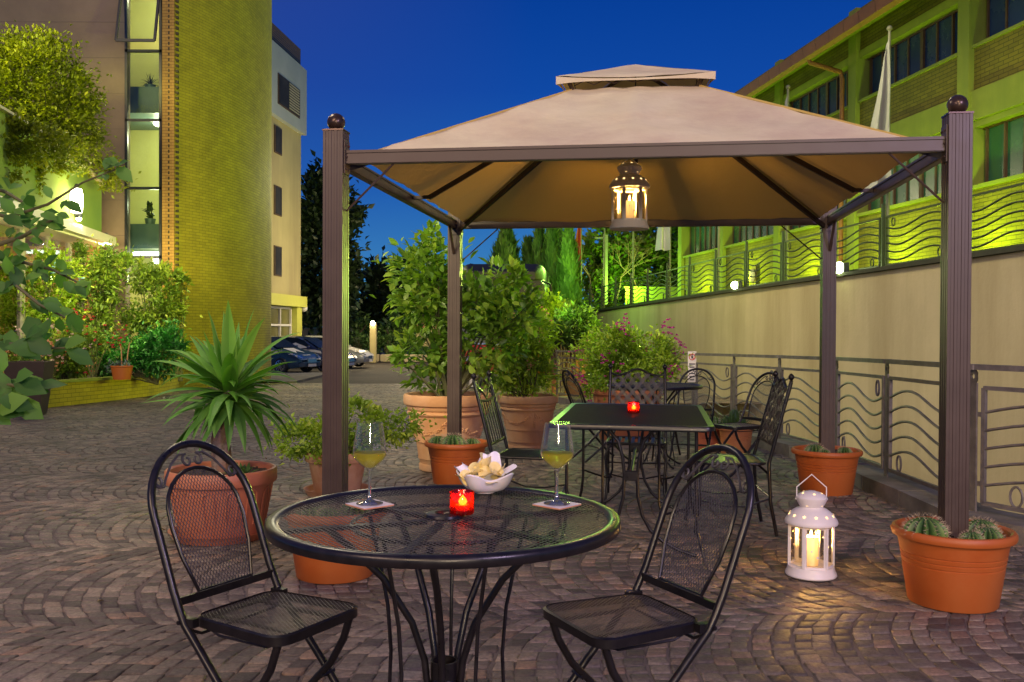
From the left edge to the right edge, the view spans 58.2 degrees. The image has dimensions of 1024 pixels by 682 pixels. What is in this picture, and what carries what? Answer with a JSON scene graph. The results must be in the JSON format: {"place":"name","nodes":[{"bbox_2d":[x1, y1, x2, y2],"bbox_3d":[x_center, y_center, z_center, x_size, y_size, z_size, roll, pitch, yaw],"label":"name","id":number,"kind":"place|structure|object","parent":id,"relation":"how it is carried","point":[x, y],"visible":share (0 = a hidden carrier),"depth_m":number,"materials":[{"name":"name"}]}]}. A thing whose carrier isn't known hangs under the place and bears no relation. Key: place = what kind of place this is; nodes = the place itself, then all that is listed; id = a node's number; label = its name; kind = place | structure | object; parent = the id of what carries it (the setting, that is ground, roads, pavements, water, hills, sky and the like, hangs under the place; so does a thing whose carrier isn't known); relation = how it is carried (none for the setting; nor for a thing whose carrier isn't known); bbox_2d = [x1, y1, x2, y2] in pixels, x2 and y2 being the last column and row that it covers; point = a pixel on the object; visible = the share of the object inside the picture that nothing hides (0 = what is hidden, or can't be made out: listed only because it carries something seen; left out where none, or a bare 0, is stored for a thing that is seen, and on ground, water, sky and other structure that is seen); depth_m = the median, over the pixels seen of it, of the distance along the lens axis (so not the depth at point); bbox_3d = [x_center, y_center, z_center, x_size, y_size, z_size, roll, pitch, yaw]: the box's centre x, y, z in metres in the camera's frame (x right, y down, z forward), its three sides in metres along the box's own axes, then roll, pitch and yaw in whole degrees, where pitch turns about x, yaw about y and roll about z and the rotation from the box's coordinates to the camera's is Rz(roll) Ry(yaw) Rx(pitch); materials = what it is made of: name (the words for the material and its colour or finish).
{"place":"outdoors","nodes":[
{"label":"outdoors","id":0,"kind":"place"},
{"bbox_2d":[174,372,321,391],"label":"pavement","id":1,"kind":"structure","parent":0,"point":[299,377],"depth_m":30.27,"materials":[{"name":"stone"}]},
{"bbox_2d":[271,23,306,336],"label":"apartment building","id":2,"kind":"structure","parent":0,"point":[289,119],"depth_m":45.90,"materials":[{"name":"paint"}]},
{"bbox_2d":[274,185,281,216],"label":"window","id":3,"kind":"structure","parent":2,"relation":"in","point":[277,190],"depth_m":44.66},
{"bbox_2d":[274,245,281,276],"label":"window","id":4,"kind":"structure","parent":2,"relation":"in","point":[277,249],"depth_m":44.64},
{"bbox_2d":[271,308,288,336],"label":"shop window","id":5,"kind":"structure","parent":2,"relation":"in","point":[274,311],"depth_m":46.35,"materials":[{"name":"glass"}]},
{"bbox_2d":[278,73,299,118],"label":"window","id":6,"kind":"structure","parent":2,"relation":"in","point":[288,94],"depth_m":45.34,"materials":[{"name":"glass"}]},
{"bbox_2d":[266,342,601,384],"bbox_3d":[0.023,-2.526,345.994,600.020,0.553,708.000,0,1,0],"label":"ground","id":7,"kind":"structure","parent":0,"point":[374,373],"depth_m":36.00,"materials":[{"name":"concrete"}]},
{"bbox_2d":[0,105,115,372],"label":"entrance canopy","id":8,"kind":"object","parent":7,"relation":"on","point":[87,226],"visible":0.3,"depth_m":19.44,"materials":[{"name":"stone"}]},
{"bbox_2d":[0,20,140,198],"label":"ivy bush","id":9,"kind":"object","parent":8,"relation":"on","point":[42,114],"visible":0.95,"depth_m":19.17,"materials":[{"name":"green plant"}]},
{"bbox_2d":[0,0,161,361],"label":"hotel building","id":10,"kind":"structure","parent":7,"relation":"on","point":[123,47],"depth_m":23.34,"materials":[{"name":"paint"}]},
{"bbox_2d":[125,0,161,284],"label":"window frame","id":11,"kind":"structure","parent":10,"relation":"in","point":[127,50],"depth_m":23.30,"materials":[{"name":"metal"}]},
{"bbox_2d":[48,368,183,407],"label":"planting bed wall","id":12,"kind":"structure","parent":7,"relation":"on","point":[84,390],"depth_m":17.92,"materials":[{"name":"yellow brick"}]},
{"bbox_2d":[0,233,96,360],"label":"bed shrub","id":13,"kind":"object","parent":12,"relation":"on","point":[9,303],"visible":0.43,"depth_m":18.63,"materials":[{"name":"green plant"}]},
{"bbox_2d":[13,318,91,377],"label":"shrub","id":14,"kind":"object","parent":12,"relation":"on","point":[54,342],"visible":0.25,"depth_m":17.58,"materials":[{"name":"green plant"}]},
{"bbox_2d":[3,312,115,379],"bbox_3d":[-9.255,0.232,18.188,2.683,1.644,1.232,0,1,0],"label":"bed shrub","id":15,"kind":"object","parent":12,"relation":"on","point":[70,369],"visible":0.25,"depth_m":18.16,"materials":[{"name":"green plant"}]},
{"bbox_2d":[63,308,126,376],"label":"shrub","id":16,"kind":"object","parent":12,"relation":"on","point":[97,334],"visible":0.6,"depth_m":18.00,"materials":[{"name":"green plant"}]},
{"bbox_2d":[53,233,143,376],"bbox_3d":[-8.930,-0.717,19.831,1.910,3.226,1.283,0,1,0],"label":"bed shrub","id":17,"kind":"object","parent":12,"relation":"on","point":[105,302],"visible":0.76,"depth_m":19.71,"materials":[{"name":"green plant"}]},
{"bbox_2d":[103,342,133,379],"bbox_3d":[-7.654,0.386,17.906,0.555,0.722,0.440,0,1,0],"label":"clay pot","id":18,"kind":"object","parent":12,"relation":"on","point":[119,371],"visible":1,"depth_m":17.81,"materials":[{"name":"ceramic"}]},
{"bbox_2d":[81,318,191,384],"bbox_3d":[-7.820,0.211,19.320,2.324,1.421,1.453,0,1,0],"label":"bed shrub","id":19,"kind":"object","parent":12,"relation":"on","point":[146,362],"visible":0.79,"depth_m":19.05,"materials":[{"name":"green plant"}]},
{"bbox_2d":[107,255,202,372],"bbox_3d":[-8.091,-0.505,20.476,2.370,2.828,1.418,0,1,0],"label":"bed shrub","id":20,"kind":"object","parent":12,"relation":"on","point":[162,275],"visible":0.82,"depth_m":20.41,"materials":[{"name":"green plant"}]},
{"bbox_2d":[140,267,194,380],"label":"bed shrub","id":21,"kind":"object","parent":12,"relation":"on","point":[189,279],"visible":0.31,"depth_m":20.77,"materials":[{"name":"green plant"}]},
{"bbox_2d":[162,0,271,387],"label":"brick tower","id":22,"kind":"structure","parent":7,"relation":"on","point":[216,141],"depth_m":24.52,"materials":[{"name":"paint"}]},
{"bbox_2d":[271,336,321,372],"bbox_3d":[-9.795,0.504,36.798,4.290,1.500,2.120,1,1,22],"label":"parked car","id":23,"kind":"object","parent":7,"relation":"on","point":[303,360],"visible":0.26,"depth_m":35.77,"materials":[{"name":"metal"}]},
{"bbox_2d":[271,336,356,371],"bbox_3d":[-8.790,0.524,39.019,4.290,1.500,2.120,0,1,14],"label":"parked car","id":24,"kind":"object","parent":7,"relation":"on","point":[312,344],"visible":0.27,"depth_m":38.31,"materials":[{"name":"metal"}]},
{"bbox_2d":[301,149,378,346],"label":"tree","id":25,"kind":"object","parent":7,"relation":"on","point":[311,227],"visible":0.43,"depth_m":51.34,"materials":[{"name":"green plant"}]},
{"bbox_2d":[307,335,373,367],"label":"parked car","id":26,"kind":"object","parent":7,"relation":"on","point":[363,356],"visible":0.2,"depth_m":43.16,"materials":[{"name":"metal"}]},
{"bbox_2d":[349,311,372,349],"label":"tree","id":27,"kind":"object","parent":7,"relation":"on","point":[360,324],"visible":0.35,"depth_m":54.82,"materials":[{"name":"green plant"}]},
{"bbox_2d":[370,321,376,362],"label":"bollard lamp","id":28,"kind":"object","parent":7,"relation":"on","point":[373,337],"visible":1,"depth_m":49.34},
{"bbox_2d":[349,245,407,354],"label":"tree","id":29,"kind":"object","parent":7,"relation":"on","point":[380,291],"visible":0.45,"depth_m":59.15,"materials":[{"name":"green plant"}]},
{"bbox_2d":[376,308,415,352],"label":"tree","id":30,"kind":"object","parent":7,"relation":"on","point":[389,329],"visible":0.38,"depth_m":54.71,"materials":[{"name":"green plant"}]},
{"bbox_2d":[551,228,588,312],"bbox_3d":[1.871,-1.671,30.010,1.403,4.597,1.428,0,1,0],"label":"cypress tree","id":31,"kind":"object","parent":7,"relation":"on","point":[568,277],"visible":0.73,"depth_m":29.69,"materials":[{"name":"green plant"}]},
{"bbox_2d":[576,245,1023,513],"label":"retaining wall","id":32,"kind":"structure","parent":7,"relation":"on","point":[888,312],"depth_m":14.61,"materials":[{"name":"paint"}]},
{"bbox_2d":[669,227,670,297],"bbox_3d":[4.327,-3.119,25.150,0.090,4.002,0.090,0,1,0],"label":"flag pole","id":33,"kind":"object","parent":32,"relation":"on","point":[670,264],"visible":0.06,"depth_m":25.14,"materials":[{"name":"metal"}]},
{"bbox_2d":[655,227,669,250],"bbox_3d":[4.116,-3.701,25.081,0.368,2.450,0.376,0,1,0],"label":"flag","id":34,"kind":"object","parent":33,"relation":"attached to","point":[663,239],"visible":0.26,"depth_m":25.11,"materials":[{"name":"fabric"}]},
{"bbox_2d":[582,182,1023,309],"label":"terrace railing","id":35,"kind":"object","parent":32,"relation":"on","point":[883,243],"visible":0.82,"depth_m":17.43,"materials":[{"name":"green metal"}]},
{"bbox_2d":[886,25,892,263],"bbox_3d":[5.958,-3.068,14.556,0.090,3.838,0.090,0,1,0],"label":"flag pole","id":36,"kind":"object","parent":32,"relation":"on","point":[889,28],"visible":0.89,"depth_m":14.54,"materials":[{"name":"metal"}]},
{"bbox_2d":[861,40,890,193],"bbox_3d":[5.747,-3.567,14.488,0.368,2.450,0.376,0,1,0],"label":"flag","id":37,"kind":"object","parent":36,"relation":"attached to","point":[881,118],"visible":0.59,"depth_m":14.45,"materials":[{"name":"fabric"}]},
{"bbox_2d":[486,229,523,263],"bbox_3d":[-0.191,-2.481,33.029,1.656,3.762,1.771,0,1,0],"label":"cypress tree","id":38,"kind":"object","parent":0,"point":[505,244],"visible":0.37,"depth_m":32.68,"materials":[{"name":"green plant"}]},
{"bbox_2d":[0,383,1023,681],"bbox_3d":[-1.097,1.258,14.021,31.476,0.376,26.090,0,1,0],"label":"cobblestone paving","id":39,"kind":"structure","parent":0,"point":[524,649],"depth_m":4.56,"materials":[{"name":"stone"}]},
{"bbox_2d":[4,361,54,414],"bbox_3d":[-7.665,0.748,14.610,0.600,0.850,0.600,0,1,-11],"label":"tall planter","id":40,"kind":"object","parent":39,"relation":"on","point":[44,370],"visible":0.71,"depth_m":14.39,"materials":[{"name":"brown plastic"}]},
{"bbox_2d":[0,157,132,424],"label":"tree","id":41,"kind":"object","parent":39,"relation":"on","point":[15,400],"visible":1,"depth_m":3.23,"materials":[{"name":"green plant"}]},
{"bbox_2d":[164,460,276,545],"bbox_3d":[-1.750,0.968,5.542,0.650,0.415,0.650,0,1,-42],"label":"planter pot","id":42,"kind":"object","parent":39,"relation":"on","point":[262,478],"visible":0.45,"depth_m":5.32,"materials":[{"name":"ceramic"}]},
{"bbox_2d":[140,301,300,473],"bbox_3d":[-1.710,0.296,5.486,0.989,1.079,0.918,0,1,0],"label":"yucca plant","id":43,"kind":"object","parent":42,"relation":"on","point":[225,368],"visible":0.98,"depth_m":5.46,"materials":[{"name":"green plant"}]},
{"bbox_2d":[147,440,357,681],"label":"bistro chair","id":44,"kind":"object","parent":39,"relation":"on","point":[346,615],"visible":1,"depth_m":2.67,"materials":[{"name":"metal"}]},
{"bbox_2d":[283,499,386,583],"bbox_3d":[-0.903,1.018,4.694,0.536,0.345,0.536,0,1,-40],"label":"cactus pot","id":45,"kind":"object","parent":39,"relation":"on","point":[310,570],"visible":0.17,"depth_m":4.51,"materials":[{"name":"ceramic"}]},
{"bbox_2d":[303,447,369,496],"bbox_3d":[-1.335,1.004,7.032,0.512,0.330,0.512,0,1,-30],"label":"planter pot","id":46,"kind":"object","parent":39,"relation":"on","point":[355,473],"visible":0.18,"depth_m":6.90,"materials":[{"name":"ceramic"}]},
{"bbox_2d":[264,388,446,465],"bbox_3d":[-1.207,0.677,7.005,1.416,0.651,0.696,0,1,0],"label":"leafy shrub","id":47,"kind":"object","parent":46,"relation":"on","point":[309,429],"visible":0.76,"depth_m":6.94,"materials":[{"name":"green plant"}]},
{"bbox_2d":[264,484,620,681],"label":"round table","id":48,"kind":"object","parent":39,"relation":"on","point":[450,667],"visible":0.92,"depth_m":2.29,"materials":[{"name":"metal"}]},
{"bbox_2d":[345,499,393,509],"bbox_3d":[-0.384,0.441,2.477,0.095,0.005,0.095,0,1,-41],"label":"coaster","id":49,"kind":"object","parent":48,"relation":"on","point":[355,505],"visible":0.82,"depth_m":2.45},
{"bbox_2d":[353,421,386,505],"bbox_3d":[-0.383,0.328,2.476,0.090,0.218,0.090,0,1,0],"label":"wine glass","id":50,"kind":"object","parent":49,"relation":"on","point":[369,501],"visible":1,"depth_m":2.47,"materials":[{"name":"glass"}]},
{"bbox_2d":[450,489,473,515],"bbox_3d":[-0.129,0.417,2.377,0.063,0.058,0.063,0,1,0],"label":"candle holder","id":51,"kind":"object","parent":48,"relation":"on","point":[461,502],"visible":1,"depth_m":2.35,"materials":[{"name":"red glass"}]},
{"bbox_2d":[456,469,513,493],"bbox_3d":[-0.080,0.411,2.692,0.145,0.064,0.145,0,1,-20],"label":"snack bowl","id":52,"kind":"object","parent":48,"relation":"on","point":[477,484],"visible":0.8,"depth_m":2.64,"materials":[{"name":"ceramic"}]},
{"bbox_2d":[454,451,516,484],"bbox_3d":[-0.074,0.377,2.708,0.150,0.087,0.173,0,1,-37],"label":"paper napkin","id":53,"kind":"object","parent":52,"relation":"in","point":[495,456],"visible":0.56,"depth_m":2.73,"materials":[{"name":"paper"}]},
{"bbox_2d":[532,500,580,509],"bbox_3d":[0.121,0.443,2.490,0.095,0.005,0.095,1,1,42],"label":"coaster","id":54,"kind":"object","parent":48,"relation":"on","point":[570,505],"visible":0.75,"depth_m":2.46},
{"bbox_2d":[540,422,573,505],"bbox_3d":[0.122,0.331,2.489,0.090,0.218,0.090,0,1,0],"label":"wine glass","id":55,"kind":"object","parent":54,"relation":"on","point":[556,501],"visible":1,"depth_m":2.48,"materials":[{"name":"glass"}]},
{"bbox_2d":[403,391,491,472],"bbox_3d":[-0.590,0.829,8.430,0.810,0.700,0.810,0,1,-17],"label":"terracotta urn","id":56,"kind":"object","parent":39,"relation":"on","point":[434,405],"visible":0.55,"depth_m":8.15,"materials":[{"name":"ceramic"}]},
{"bbox_2d":[369,206,547,395],"bbox_3d":[-0.495,-0.357,8.445,1.646,1.893,1.180,0,1,0],"label":"citrus tree","id":57,"kind":"object","parent":56,"relation":"on","point":[491,304],"visible":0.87,"depth_m":8.32,"materials":[{"name":"green plant"}]},
{"bbox_2d":[424,438,487,484],"bbox_3d":[-0.460,1.003,7.644,0.536,0.345,0.536,0,1,-23],"label":"cactus pot","id":58,"kind":"object","parent":39,"relation":"on","point":[445,459],"visible":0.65,"depth_m":7.45,"materials":[{"name":"ceramic"}]},
{"bbox_2d":[471,370,571,528],"bbox_3d":[0.070,0.686,6.001,0.594,0.967,0.462,0,1,12],"label":"iron chair","id":59,"kind":"object","parent":39,"relation":"on","point":[507,453],"visible":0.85,"depth_m":5.99,"materials":[{"name":"metal"}]},
{"bbox_2d":[497,393,557,448],"bbox_3d":[0.173,0.891,10.111,0.670,0.600,0.670,0,1,-19],"label":"terracotta urn","id":60,"kind":"object","parent":39,"relation":"on","point":[525,419],"visible":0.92,"depth_m":9.89,"materials":[{"name":"ceramic"}]},
{"bbox_2d":[482,306,563,396],"bbox_3d":[0.121,0.131,10.127,1.036,1.207,1.012,0,1,-43],"label":"flowering shrub","id":61,"kind":"object","parent":60,"relation":"on","point":[535,364],"visible":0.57,"depth_m":9.98,"materials":[{"name":"green plant"}]},
{"bbox_2d":[536,288,566,390],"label":"bush","id":62,"kind":"object","parent":39,"relation":"on","point":[552,302],"visible":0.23,"depth_m":22.93,"materials":[{"name":"green plant"}]},
{"bbox_2d":[544,316,582,395],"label":"bush","id":63,"kind":"object","parent":39,"relation":"on","point":[566,331],"visible":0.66,"depth_m":20.41,"materials":[{"name":"green plant"}]},
{"bbox_2d":[554,296,604,385],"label":"bush","id":64,"kind":"object","parent":39,"relation":"on","point":[589,320],"visible":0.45,"depth_m":20.77,"materials":[{"name":"green plant"}]},
{"bbox_2d":[562,369,627,462],"bbox_3d":[0.816,0.733,9.144,0.639,0.908,0.400,0,1,-20],"label":"bistro chair","id":65,"kind":"object","parent":39,"relation":"on","point":[577,386],"visible":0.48,"depth_m":9.06,"materials":[{"name":"metal"}]},
{"bbox_2d":[590,388,663,441],"bbox_3d":[1.414,0.893,11.311,0.900,0.620,0.900,1,1,39],"label":"planter pot","id":66,"kind":"object","parent":39,"relation":"on","point":[598,396],"visible":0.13,"depth_m":10.99,"materials":[{"name":"orange ceramic"}]},
{"bbox_2d":[566,313,695,401],"bbox_3d":[1.463,0.227,11.243,1.634,1.129,1.487,0,1,0],"label":"bougainvillea","id":67,"kind":"object","parent":66,"relation":"on","point":[621,350],"visible":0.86,"depth_m":11.14,"materials":[{"name":"green plant"}]},
{"bbox_2d":[548,403,714,558],"bbox_3d":[0.748,0.811,5.675,0.899,0.733,1.459,0,1,9],"label":"rectangular table","id":68,"kind":"object","parent":39,"relation":"on","point":[610,418],"visible":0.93,"depth_m":5.20,"materials":[{"name":"metal"}]},
{"bbox_2d":[604,363,667,504],"bbox_3d":[0.921,0.671,6.798,0.462,0.987,0.600,0,1,9],"label":"iron chair","id":69,"kind":"object","parent":39,"relation":"on","point":[633,438],"visible":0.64,"depth_m":7.01,"materials":[{"name":"metal"}]},
{"bbox_2d":[322,64,973,536],"bbox_3d":[0.791,-0.449,5.941,3.090,2.665,3.090,0,1,8],"label":"gazebo","id":70,"kind":"object","parent":39,"relation":"on","point":[696,148],"visible":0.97,"depth_m":5.12,"materials":[{"name":"fabric"}]},
{"bbox_2d":[609,159,649,230],"bbox_3d":[0.758,-0.952,5.935,0.264,0.461,0.264,0,1,-4],"label":"lantern","id":71,"kind":"object","parent":70,"relation":"hanging from","point":[629,179],"visible":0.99,"depth_m":5.86,"materials":[{"name":"white metal"}]},
{"bbox_2d":[611,186,646,220],"bbox_3d":[0.758,-0.877,5.935,0.232,0.213,0.207,0,1,-4],"label":"glass","id":72,"kind":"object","parent":71,"relation":"in","point":[623,188],"depth_m":5.92,"materials":[{"name":"glass"}]},
{"bbox_2d":[543,444,754,681],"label":"bistro chair","id":73,"kind":"object","parent":39,"relation":"on","point":[633,636],"visible":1,"depth_m":2.65,"materials":[{"name":"metal"}]},
{"bbox_2d":[607,382,702,468],"bbox_3d":[1.356,0.800,8.760,0.904,0.774,0.904,0,1,-34],"label":"round table","id":74,"kind":"object","parent":39,"relation":"on","point":[673,387],"visible":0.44,"depth_m":8.69,"materials":[{"name":"metal"}]},
{"bbox_2d":[668,368,715,460],"bbox_3d":[1.841,0.738,9.350,0.400,0.908,0.638,1,1,20],"label":"bistro chair","id":75,"kind":"object","parent":39,"relation":"on","point":[708,440],"visible":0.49,"depth_m":9.51,"materials":[{"name":"metal"}]},
{"bbox_2d":[719,429,752,453],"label":"planter pot","id":76,"kind":"object","parent":39,"relation":"on","point":[745,438],"visible":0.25,"depth_m":9.62,"materials":[{"name":"orange ceramic"}]},
{"bbox_2d":[684,370,794,536],"bbox_3d":[1.417,0.685,5.785,0.600,0.987,0.462,0,1,3],"label":"iron chair","id":77,"kind":"object","parent":39,"relation":"on","point":[775,412],"visible":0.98,"depth_m":5.71,"materials":[{"name":"metal"}]},
{"bbox_2d":[703,372,779,477],"bbox_3d":[2.055,0.733,8.178,0.639,0.908,0.400,0,1,-26],"label":"bistro chair","id":78,"kind":"object","parent":39,"relation":"on","point":[734,427],"visible":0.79,"depth_m":8.24,"materials":[{"name":"metal"}]},
{"bbox_2d":[558,396,1023,545],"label":"kerb","id":79,"kind":"structure","parent":39,"relation":"on","point":[910,495],"depth_m":6.76,"materials":[{"name":"concrete"}]},
{"bbox_2d":[555,350,1023,512],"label":"metal railing","id":80,"kind":"object","parent":79,"relation":"on","point":[886,454],"visible":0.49,"depth_m":7.27,"materials":[{"name":"grey metal"}]},
{"bbox_2d":[784,474,838,580],"bbox_3d":[1.533,0.939,4.711,0.264,0.518,0.264,0,1,6],"label":"lantern","id":81,"kind":"object","parent":39,"relation":"on","point":[810,512],"visible":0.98,"depth_m":4.64,"materials":[{"name":"white metal"}]},
{"bbox_2d":[787,524,834,570],"bbox_3d":[1.533,1.043,4.713,0.232,0.213,0.207,0,1,6],"label":"window frame","id":82,"kind":"structure","parent":81,"relation":"in","point":[803,566],"depth_m":4.69,"materials":[{"name":"white metal"}]},
{"bbox_2d":[807,530,818,565],"bbox_3d":[1.533,1.055,4.713,0.072,0.183,0.072,0,1,0],"label":"candle","id":83,"kind":"object","parent":81,"relation":"on","point":[812,545],"visible":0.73,"depth_m":4.68,"materials":[{"name":"yellow wax"}]},
{"bbox_2d":[791,445,862,496],"bbox_3d":[2.470,1.018,7.221,0.536,0.345,0.536,0,1,-10],"label":"cactus pot","id":84,"kind":"object","parent":39,"relation":"on","point":[834,473],"visible":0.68,"depth_m":7.03,"materials":[{"name":"ceramic"}]},
{"bbox_2d":[891,516,1018,613],"bbox_3d":[2.047,1.037,4.271,0.536,0.345,0.536,0,1,-19],"label":"cactus pot","id":85,"kind":"object","parent":39,"relation":"on","point":[954,574],"visible":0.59,"depth_m":4.09,"materials":[{"name":"ceramic"}]},
{"bbox_2d":[902,511,951,537],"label":"cactus","id":86,"kind":"object","parent":85,"relation":"on","point":[928,526],"visible":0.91,"depth_m":4.16,"materials":[{"name":"plant"}]},
{"bbox_2d":[969,516,1001,531],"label":"cactus","id":87,"kind":"object","parent":85,"relation":"on","point":[974,523],"visible":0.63,"depth_m":4.22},
{"bbox_2d":[972,524,1004,538],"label":"cactus","id":88,"kind":"object","parent":85,"relation":"in","point":[990,533],"visible":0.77,"depth_m":4.10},
{"bbox_2d":[520,234,533,263],"bbox_3d":[0.587,-1.978,34.015,1.036,3.983,0.915,0,1,-33],"label":"cypress tree","id":89,"kind":"object","parent":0,"point":[526,249],"visible":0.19,"depth_m":33.83,"materials":[{"name":"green plant"}]},
{"bbox_2d":[525,228,545,264],"bbox_3d":[0.911,-2.047,32.513,1.212,4.462,1.103,0,1,0],"label":"cypress tree","id":90,"kind":"object","parent":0,"point":[537,245],"visible":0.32,"depth_m":32.29,"materials":[{"name":"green plant"}]},
{"bbox_2d":[538,228,559,289],"bbox_3d":[1.337,-1.962,31.473,1.093,4.605,1.102,1,1,42],"label":"cypress tree","id":91,"kind":"object","parent":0,"point":[550,249],"visible":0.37,"depth_m":31.26,"materials":[{"name":"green plant"}]},
{"bbox_2d":[272,0,870,303],"label":"sky","id":92,"kind":"structure","parent":0,"point":[396,71],"materials":[{"name":"blue"}]},
{"bbox_2d":[678,0,1023,295],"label":"brick building","id":93,"kind":"structure","parent":0,"point":[943,52],"depth_m":18.92,"materials":[{"name":"paint"}]},
{"bbox_2d":[690,227,717,253],"bbox_3d":[6.657,-3.550,31.214,0.075,1.070,3.745,0,1,-8],"label":"window","id":94,"kind":"structure","parent":93,"relation":"in","point":[701,238],"depth_m":31.74,"materials":[{"name":"glass"}]},
{"bbox_2d":[732,226,772,243],"bbox_3d":[7.227,-3.499,27.140,0.075,1.070,3.796,0,1,-8],"label":"window","id":95,"kind":"structure","parent":93,"relation":"in","point":[740,233],"depth_m":27.69,"materials":[{"name":"glass"}]},
{"bbox_2d":[790,71,847,115],"bbox_3d":[7.807,-5.954,23.061,0.075,0.940,3.695,0,1,-8],"label":"window","id":96,"kind":"structure","parent":93,"relation":"in","point":[823,100],"depth_m":23.02,"materials":[{"name":"glass"}]},
{"bbox_2d":[868,153,940,210],"bbox_3d":[8.357,-3.399,19.071,0.075,1.070,3.735,0,1,-8],"label":"window","id":97,"kind":"structure","parent":93,"relation":"in","point":[913,189],"depth_m":19.13,"materials":[{"name":"glass"}]},
{"bbox_2d":[868,9,957,94],"bbox_3d":[8.369,-5.903,19.041,0.075,0.940,3.735,0,1,-8],"label":"window","id":98,"kind":"structure","parent":93,"relation":"in","point":[937,41],"depth_m":18.94,"materials":[{"name":"glass"}]},
{"bbox_2d":[983,114,1023,181],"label":"window","id":99,"kind":"structure","parent":93,"relation":"in","point":[1004,140],"depth_m":16.27,"materials":[{"name":"glass"}]},
{"bbox_2d":[986,0,1023,37],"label":"window","id":100,"kind":"structure","parent":93,"relation":"in","point":[1001,14],"depth_m":16.40,"materials":[{"name":"glass"}]},
{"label":"upper terrace floor","id":101,"kind":"structure","parent":0,"visible":0},
{"bbox_2d":[595,235,607,303],"bbox_3d":[3.435,-2.755,35.470,0.505,2.685,0.170,0,1,0],"label":"lamp post","id":102,"kind":"object","parent":101,"relation":"on","point":[606,263],"visible":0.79,"depth_m":35.38,"materials":[{"name":"metal"}]},
{"bbox_2d":[575,232,659,299],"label":"bare branches","id":103,"kind":"object","parent":101,"relation":"on","point":[625,272],"visible":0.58,"depth_m":35.93,"materials":[{"name":"green plant"}]},
{"bbox_2d":[580,228,658,308],"bbox_3d":[3.934,-1.957,37.460,4.143,7.013,3.148,0,1,0],"label":"tree","id":104,"kind":"object","parent":101,"relation":"on","point":[593,252],"visible":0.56,"depth_m":36.88,"materials":[{"name":"green plant"}]},
{"bbox_2d":[618,227,677,286],"bbox_3d":[5.708,-2.008,38.525,3.642,7.139,2.827,0,1,0],"label":"tree","id":105,"kind":"object","parent":101,"relation":"on","point":[648,241],"visible":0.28,"depth_m":37.95,"materials":[{"name":"green plant"}]},
{"bbox_2d":[624,287,677,303],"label":"terrace end wall","id":106,"kind":"structure","parent":101,"relation":"on","point":[659,296],"depth_m":34.98,"materials":[{"name":"paint"}]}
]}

